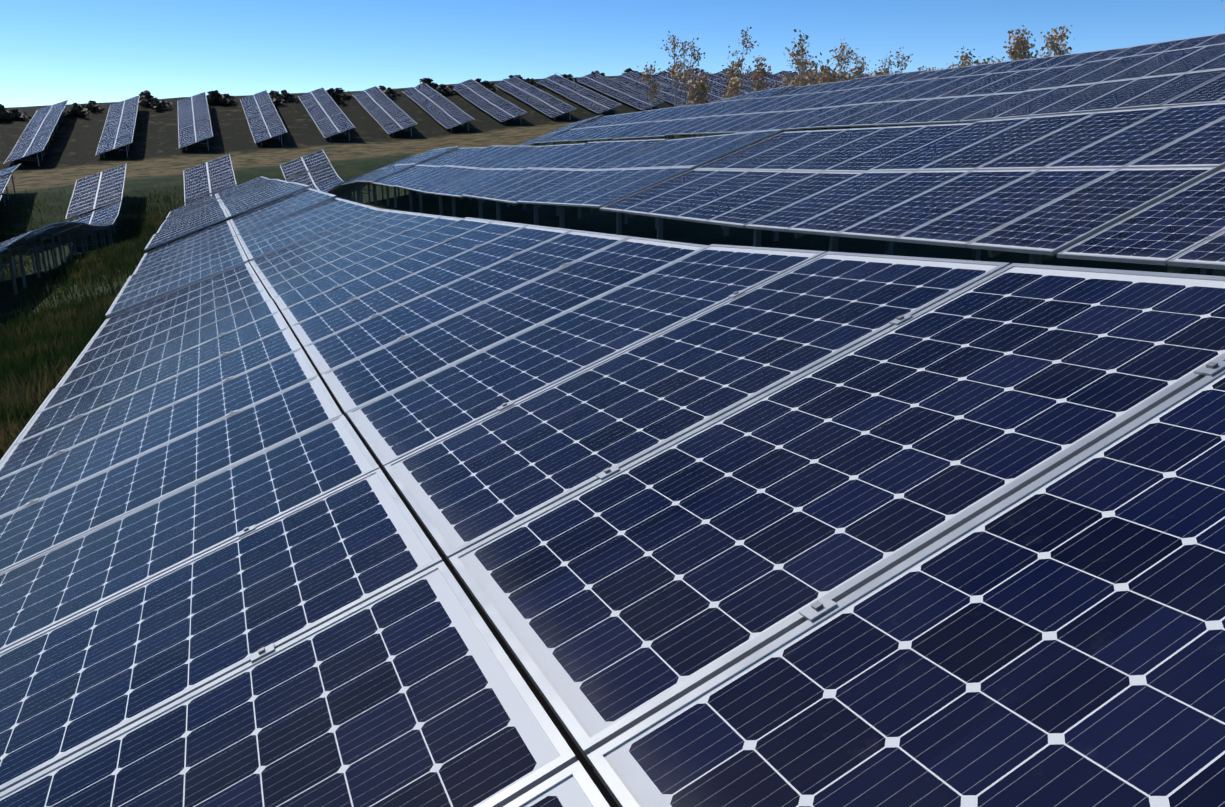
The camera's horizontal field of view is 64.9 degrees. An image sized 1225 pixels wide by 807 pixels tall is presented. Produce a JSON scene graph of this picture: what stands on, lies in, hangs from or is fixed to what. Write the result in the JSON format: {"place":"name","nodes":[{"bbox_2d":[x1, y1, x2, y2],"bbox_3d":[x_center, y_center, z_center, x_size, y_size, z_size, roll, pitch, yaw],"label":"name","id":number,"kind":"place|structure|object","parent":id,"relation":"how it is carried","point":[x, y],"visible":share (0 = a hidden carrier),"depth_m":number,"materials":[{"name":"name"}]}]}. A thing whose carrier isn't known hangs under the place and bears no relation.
{"place":"outdoors","nodes":[
{"label":"outdoors","id":0,"kind":"place"},
{"bbox_2d":[0,76,1224,326],"bbox_3d":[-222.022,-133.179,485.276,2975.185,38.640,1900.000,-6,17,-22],"label":"ground","id":1,"kind":"structure","parent":0,"point":[156,156],"depth_m":98.52,"materials":[{"name":"green plant"}]},
{"bbox_2d":[0,104,18,118],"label":"shrub","id":2,"kind":"object","parent":1,"relation":"on","point":[4,114],"visible":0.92,"depth_m":119.98,"materials":[{"name":"green plant"}]},
{"bbox_2d":[0,164,20,205],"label":"solar table row","id":3,"kind":"object","parent":1,"relation":"on","point":[5,175],"visible":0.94,"depth_m":73.62,"materials":[{"name":"blue glass"}]},
{"bbox_2d":[2,109,31,120],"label":"shrub","id":4,"kind":"object","parent":1,"relation":"on","point":[14,113],"visible":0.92,"depth_m":121.26,"materials":[{"name":"green plant"}]},
{"bbox_2d":[0,186,65,281],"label":"grass strip","id":5,"kind":"object","parent":1,"relation":"on","point":[9,276],"depth_m":69.29,"materials":[{"name":"green plant"}]},
{"bbox_2d":[3,100,67,165],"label":"solar table","id":6,"kind":"object","parent":1,"relation":"on","point":[37,132],"visible":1,"depth_m":110.64,"materials":[{"name":"blue glass"}]},
{"bbox_2d":[0,280,125,459],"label":"grass strip","id":7,"kind":"object","parent":1,"relation":"on","point":[41,351],"depth_m":17.60,"materials":[{"name":"green plant"}]},
{"bbox_2d":[0,163,126,294],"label":"solar table row","id":8,"kind":"object","parent":1,"relation":"on","point":[98,190],"visible":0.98,"depth_m":56.45,"materials":[{"name":"blue glass"}]},
{"bbox_2d":[62,102,88,115],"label":"shrub","id":9,"kind":"object","parent":1,"relation":"on","point":[78,109],"visible":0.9,"depth_m":125.38,"materials":[{"name":"green plant"}]},
{"bbox_2d":[83,100,104,111],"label":"shrub","id":10,"kind":"object","parent":1,"relation":"on","point":[94,106],"visible":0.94,"depth_m":128.71,"materials":[{"name":"green plant"}]},
{"bbox_2d":[0,186,193,320],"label":"grass strip","id":11,"kind":"object","parent":1,"relation":"on","point":[98,261],"depth_m":35.18,"materials":[{"name":"green plant"}]},
{"bbox_2d":[95,95,139,157],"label":"solar table","id":12,"kind":"object","parent":1,"relation":"on","point":[118,128],"visible":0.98,"depth_m":116.21,"materials":[{"name":"blue glass"}]},
{"bbox_2d":[138,90,171,106],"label":"shrub","id":13,"kind":"object","parent":1,"relation":"on","point":[146,98],"visible":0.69,"depth_m":133.29,"materials":[{"name":"green plant"}]},
{"bbox_2d":[148,100,172,110],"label":"shrub","id":14,"kind":"object","parent":1,"relation":"on","point":[161,106],"visible":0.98,"depth_m":131.77,"materials":[{"name":"green plant"}]},
{"bbox_2d":[177,92,212,150],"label":"solar table","id":15,"kind":"object","parent":1,"relation":"on","point":[193,111],"visible":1,"depth_m":120.89,"materials":[{"name":"blue glass"}]},
{"bbox_2d":[206,90,233,104],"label":"shrub","id":16,"kind":"object","parent":1,"relation":"on","point":[212,95],"visible":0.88,"depth_m":137.93,"materials":[{"name":"green plant"}]},
{"bbox_2d":[216,94,236,104],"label":"shrub","id":17,"kind":"object","parent":1,"relation":"on","point":[230,101],"visible":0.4,"depth_m":138.51,"materials":[{"name":"green plant"}]},
{"bbox_2d":[240,90,286,145],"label":"solar table","id":18,"kind":"object","parent":1,"relation":"on","point":[263,108],"visible":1,"depth_m":126.65,"materials":[{"name":"blue glass"}]},
{"bbox_2d":[268,90,288,103],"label":"shrub","id":19,"kind":"object","parent":1,"relation":"on","point":[274,99],"visible":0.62,"depth_m":141.13,"materials":[{"name":"green plant"}]},
{"bbox_2d":[274,90,298,101],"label":"shrub","id":20,"kind":"object","parent":1,"relation":"on","point":[286,96],"visible":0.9,"depth_m":144.31,"materials":[{"name":"green plant"}]},
{"bbox_2d":[298,88,354,140],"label":"solar table","id":21,"kind":"object","parent":1,"relation":"on","point":[321,106],"visible":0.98,"depth_m":131.82,"materials":[{"name":"blue glass"}]},
{"bbox_2d":[326,89,344,102],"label":"shrub","id":22,"kind":"object","parent":1,"relation":"on","point":[336,97],"visible":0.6,"depth_m":145.79,"materials":[{"name":"green plant"}]},
{"bbox_2d":[329,88,353,97],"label":"shrub","id":23,"kind":"object","parent":1,"relation":"on","point":[338,91],"visible":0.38,"depth_m":149.42,"materials":[{"name":"green plant"}]},
{"bbox_2d":[352,86,416,136],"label":"solar table","id":24,"kind":"object","parent":1,"relation":"on","point":[372,100],"visible":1,"depth_m":137.20,"materials":[{"name":"blue glass"}]},
{"bbox_2d":[379,85,396,98],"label":"shrub","id":25,"kind":"object","parent":1,"relation":"on","point":[384,91],"visible":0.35,"depth_m":152.25,"materials":[{"name":"green plant"}]},
{"bbox_2d":[387,87,400,95],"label":"shrub","id":26,"kind":"object","parent":1,"relation":"on","point":[391,91],"visible":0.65,"depth_m":155.70,"materials":[{"name":"green plant"}]},
{"bbox_2d":[417,77,447,89],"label":"shrub","id":27,"kind":"object","parent":1,"relation":"on","point":[430,83],"visible":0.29,"depth_m":159.06,"materials":[{"name":"green plant"}]},
{"bbox_2d":[402,83,473,131],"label":"solar table","id":28,"kind":"object","parent":1,"relation":"on","point":[434,103],"visible":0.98,"depth_m":142.14,"materials":[{"name":"blue glass"}]},
{"bbox_2d":[435,84,457,94],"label":"shrub","id":29,"kind":"object","parent":1,"relation":"on","point":[441,90],"visible":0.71,"depth_m":157.47,"materials":[{"name":"green plant"}]},
{"bbox_2d":[475,78,496,90],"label":"shrub","id":30,"kind":"object","parent":1,"relation":"on","point":[490,86],"visible":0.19,"depth_m":160.96,"materials":[{"name":"green plant"}]},
{"bbox_2d":[453,79,526,123],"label":"solar table","id":31,"kind":"object","parent":1,"relation":"on","point":[476,93],"visible":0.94,"depth_m":147.81,"materials":[{"name":"blue glass"}]},
{"bbox_2d":[484,81,497,90],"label":"shrub","id":32,"kind":"object","parent":1,"relation":"on","point":[487,82],"visible":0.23,"depth_m":163.36,"materials":[{"name":"green plant"}]},
{"bbox_2d":[503,74,525,80],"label":"shrub","id":33,"kind":"object","parent":1,"relation":"on","point":[518,76],"visible":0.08,"depth_m":169.12,"materials":[{"name":"green plant"}]},
{"bbox_2d":[524,78,540,86],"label":"shrub","id":34,"kind":"object","parent":1,"relation":"on","point":[532,82],"visible":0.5,"depth_m":169.23,"materials":[{"name":"green plant"}]},
{"bbox_2d":[495,77,575,119],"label":"solar table","id":35,"kind":"object","parent":1,"relation":"on","point":[551,106],"visible":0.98,"depth_m":152.55,"materials":[{"name":"blue glass"}]},
{"bbox_2d":[556,74,577,83],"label":"shrub","id":36,"kind":"object","parent":1,"relation":"on","point":[568,76],"visible":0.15,"depth_m":171.37,"materials":[{"name":"green plant"}]},
{"bbox_2d":[535,74,621,114],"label":"solar table","id":37,"kind":"object","parent":1,"relation":"on","point":[580,95],"visible":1,"depth_m":157.98,"materials":[{"name":"blue glass"}]},
{"bbox_2d":[0,154,1224,806],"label":"solar table row","id":38,"kind":"object","parent":1,"relation":"on","point":[312,498],"visible":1,"depth_m":2.37,"materials":[{"name":"blue glass"}]},
{"bbox_2d":[577,73,663,110],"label":"solar table","id":39,"kind":"object","parent":1,"relation":"on","point":[619,92],"visible":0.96,"depth_m":163.35,"materials":[{"name":"blue glass"}]},
{"bbox_2d":[622,68,647,80],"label":"shrub","id":40,"kind":"object","parent":1,"relation":"on","point":[628,70],"visible":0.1,"depth_m":184.53,"materials":[{"name":"green plant"}]},
{"bbox_2d":[637,61,661,109],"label":"tree","id":41,"kind":"object","parent":1,"relation":"on","point":[654,88],"visible":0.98,"depth_m":128.87,"materials":[{"name":"beige plant"}]},
{"bbox_2d":[611,71,697,105],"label":"solar table","id":42,"kind":"object","parent":1,"relation":"on","point":[666,93],"visible":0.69,"depth_m":170.10,"materials":[{"name":"blue glass"}]},
{"bbox_2d":[661,31,686,106],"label":"tree","id":43,"kind":"object","parent":1,"relation":"on","point":[673,67],"visible":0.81,"depth_m":139.84,"materials":[{"name":"beige plant"}]},
{"bbox_2d":[669,39,698,105],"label":"tree","id":44,"kind":"object","parent":1,"relation":"on","point":[684,45],"visible":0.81,"depth_m":133.54,"materials":[{"name":"beige plant"}]},
{"bbox_2d":[672,38,704,104],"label":"tree","id":45,"kind":"object","parent":1,"relation":"on","point":[693,54],"visible":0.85,"depth_m":108.98,"materials":[{"name":"beige plant"}]},
{"bbox_2d":[651,71,730,101],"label":"solar table","id":46,"kind":"object","parent":1,"relation":"on","point":[713,94],"visible":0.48,"depth_m":177.27,"materials":[{"name":"blue glass"}]},
{"bbox_2d":[683,71,713,136],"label":"tree","id":47,"kind":"object","parent":1,"relation":"on","point":[703,87],"visible":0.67,"depth_m":102.93,"materials":[{"name":"beige plant"}]},
{"bbox_2d":[690,69,756,94],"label":"solar table","id":48,"kind":"object","parent":1,"relation":"on","point":[716,82],"visible":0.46,"depth_m":182.48,"materials":[{"name":"blue glass"}]},
{"bbox_2d":[722,77,743,98],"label":"tree","id":49,"kind":"object","parent":1,"relation":"on","point":[734,85],"visible":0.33,"depth_m":103.11,"materials":[{"name":"beige plant"}]},
{"bbox_2d":[722,59,744,95],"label":"tree","id":50,"kind":"object","parent":1,"relation":"on","point":[729,69],"visible":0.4,"depth_m":135.48,"materials":[{"name":"beige plant"}]},
{"bbox_2d":[727,27,759,95],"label":"tree","id":51,"kind":"object","parent":1,"relation":"on","point":[738,63],"visible":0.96,"depth_m":122.21,"materials":[{"name":"beige plant"}]},
{"bbox_2d":[713,69,790,93],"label":"solar table","id":52,"kind":"object","parent":1,"relation":"on","point":[746,82],"visible":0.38,"depth_m":188.71,"materials":[{"name":"blue glass"}]},
{"bbox_2d":[280,102,1224,275],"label":"solar table row","id":53,"kind":"object","parent":1,"relation":"on","point":[1036,188],"visible":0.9,"depth_m":11.93,"materials":[{"name":"blue glass"}]},
{"bbox_2d":[746,55,772,91],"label":"tree","id":54,"kind":"object","parent":1,"relation":"on","point":[763,72],"visible":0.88,"depth_m":116.44,"materials":[{"name":"beige plant"}]},
{"bbox_2d":[754,81,773,90],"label":"tree","id":55,"kind":"object","parent":1,"relation":"on","point":[765,88],"visible":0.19,"depth_m":123.97,"materials":[{"name":"beige plant"}]},
{"bbox_2d":[746,71,794,86],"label":"solar table","id":56,"kind":"object","parent":1,"relation":"on","point":[771,78],"visible":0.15,"depth_m":195.91,"materials":[{"name":"blue glass"}]},
{"bbox_2d":[772,71,794,87],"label":"tree","id":57,"kind":"object","parent":1,"relation":"on","point":[786,81],"visible":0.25,"depth_m":101.89,"materials":[{"name":"beige plant"}]},
{"bbox_2d":[774,70,814,81],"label":"solar table","id":58,"kind":"object","parent":1,"relation":"on","point":[783,73],"visible":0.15,"depth_m":206.97,"materials":[{"name":"blue glass"}]},
{"bbox_2d":[789,44,808,84],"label":"tree","id":59,"kind":"object","parent":1,"relation":"on","point":[797,65],"visible":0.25,"depth_m":137.82,"materials":[{"name":"beige plant"}]},
{"bbox_2d":[787,47,816,85],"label":"tree","id":60,"kind":"object","parent":1,"relation":"on","point":[804,61],"visible":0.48,"depth_m":128.81,"materials":[{"name":"beige plant"}]},
{"bbox_2d":[792,77,811,86],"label":"tree","id":61,"kind":"object","parent":1,"relation":"on","point":[796,84],"visible":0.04,"depth_m":99.47,"materials":[{"name":"beige plant"}]},
{"bbox_2d":[782,29,822,87],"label":"tree","id":62,"kind":"object","parent":1,"relation":"on","point":[804,75],"visible":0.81,"depth_m":99.40,"materials":[{"name":"beige plant"}]},
{"bbox_2d":[797,61,820,79],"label":"tree","id":63,"kind":"object","parent":1,"relation":"on","point":[809,67],"visible":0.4,"depth_m":131.81,"materials":[{"name":"beige plant"}]},
{"bbox_2d":[396,43,1224,192],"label":"solar table row","id":64,"kind":"object","parent":1,"relation":"on","point":[1189,76],"visible":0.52,"depth_m":24.08,"materials":[{"name":"blue glass"}]},
{"bbox_2d":[814,71,835,84],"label":"tree","id":65,"kind":"object","parent":1,"relation":"on","point":[821,79],"visible":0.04,"depth_m":115.59,"materials":[{"name":"beige plant"}]},
{"bbox_2d":[813,59,847,83],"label":"tree","id":66,"kind":"object","parent":1,"relation":"on","point":[826,71],"visible":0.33,"depth_m":107.10,"materials":[{"name":"beige plant"}]},
{"bbox_2d":[829,38,856,81],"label":"tree","id":67,"kind":"object","parent":1,"relation":"on","point":[838,60],"visible":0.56,"depth_m":131.53,"materials":[{"name":"beige plant"}]},
{"bbox_2d":[831,42,860,81],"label":"tree","id":68,"kind":"object","parent":1,"relation":"on","point":[845,62],"visible":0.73,"depth_m":126.23,"materials":[{"name":"beige plant"}]},
{"bbox_2d":[849,55,868,77],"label":"tree","id":69,"kind":"object","parent":1,"relation":"on","point":[860,68],"visible":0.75,"depth_m":137.76,"materials":[{"name":"beige plant"}]},
{"bbox_2d":[864,69,879,76],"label":"tree","id":70,"kind":"object","parent":1,"relation":"on","point":[869,73],"visible":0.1,"depth_m":123.58,"materials":[{"name":"beige plant"}]},
{"bbox_2d":[874,62,896,75],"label":"tree","id":71,"kind":"object","parent":1,"relation":"on","point":[885,69],"visible":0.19,"depth_m":117.12,"materials":[{"name":"beige plant"}]},
{"bbox_2d":[879,54,896,73],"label":"tree","id":72,"kind":"object","parent":1,"relation":"on","point":[889,63],"visible":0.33,"depth_m":136.61,"materials":[{"name":"beige plant"}]},
{"bbox_2d":[882,47,912,73],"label":"tree","id":73,"kind":"object","parent":1,"relation":"on","point":[901,61],"visible":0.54,"depth_m":118.11,"materials":[{"name":"beige plant"}]},
{"bbox_2d":[618,33,1224,140],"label":"solar table row","id":74,"kind":"object","parent":1,"relation":"on","point":[1053,61],"visible":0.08,"depth_m":36.69,"materials":[{"name":"blue glass"}]},
{"bbox_2d":[946,62,961,68],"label":"tree","id":75,"kind":"object","parent":1,"relation":"on","point":[952,65],"depth_m":111.89,"materials":[{"name":"beige plant"}]},
{"bbox_2d":[954,46,978,66],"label":"tree","id":76,"kind":"object","parent":1,"relation":"on","point":[966,57],"visible":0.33,"depth_m":90.18,"materials":[{"name":"beige plant"}]},
{"bbox_2d":[987,56,1002,62],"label":"tree","id":77,"kind":"object","parent":1,"relation":"on","point":[988,58],"visible":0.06,"depth_m":101.18,"materials":[{"name":"beige plant"}]},
{"bbox_2d":[1002,25,1038,60],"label":"tree","id":78,"kind":"object","parent":1,"relation":"on","point":[1017,49],"visible":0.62,"depth_m":91.31,"materials":[{"name":"beige plant"}]},
{"bbox_2d":[1034,27,1064,56],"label":"tree","id":79,"kind":"object","parent":1,"relation":"on","point":[1052,43],"visible":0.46,"depth_m":91.24,"materials":[{"name":"beige plant"}]},
{"bbox_2d":[1040,24,1074,55],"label":"tree","id":80,"kind":"object","parent":1,"relation":"on","point":[1060,52],"visible":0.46,"depth_m":92.57,"materials":[{"name":"beige plant"}]},
{"bbox_2d":[0,0,1224,107],"label":"sky","id":81,"kind":"structure","parent":0,"point":[52,52],"materials":[{"name":"blue"}]}
]}

